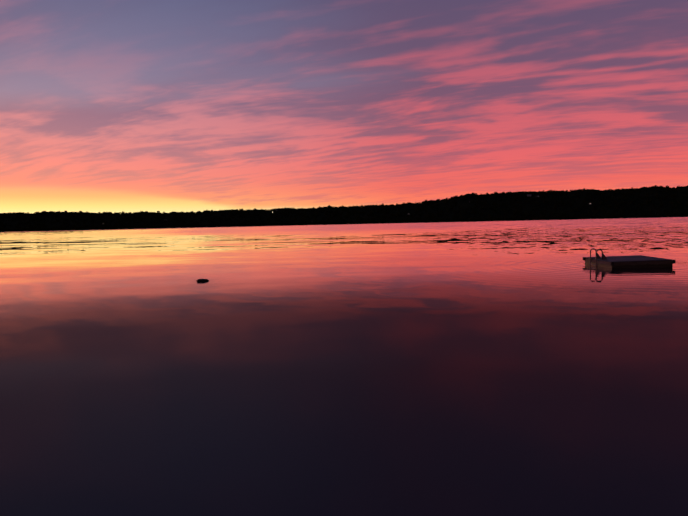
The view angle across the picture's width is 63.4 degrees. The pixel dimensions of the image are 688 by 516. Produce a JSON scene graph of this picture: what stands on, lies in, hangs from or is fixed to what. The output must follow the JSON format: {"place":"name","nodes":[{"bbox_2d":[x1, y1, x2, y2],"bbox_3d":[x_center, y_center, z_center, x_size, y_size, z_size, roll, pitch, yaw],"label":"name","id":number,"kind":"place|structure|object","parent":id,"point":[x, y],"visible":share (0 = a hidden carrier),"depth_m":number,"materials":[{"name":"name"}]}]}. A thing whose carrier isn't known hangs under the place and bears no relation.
{"place":"outdoors","nodes":[
{"label":"outdoors","id":0,"kind":"place"},
{"bbox_2d":[0,217,687,515],"bbox_3d":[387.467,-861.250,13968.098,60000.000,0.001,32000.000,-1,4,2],"label":"lake water","id":1,"kind":"structure","parent":0,"point":[513,368],"depth_m":6.86,"materials":[{"name":"purple liquid"}]},
{"bbox_2d":[0,185,687,231],"bbox_3d":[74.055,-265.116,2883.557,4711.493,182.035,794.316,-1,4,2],"label":"trees","id":2,"kind":"object","parent":0,"point":[667,188],"visible":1,"depth_m":2779.53,"materials":[{"name":"black plant"}]},
{"bbox_2d":[0,0,687,213],"label":"sky","id":3,"kind":"structure","parent":0,"point":[167,106],"materials":[{"name":"pink"}]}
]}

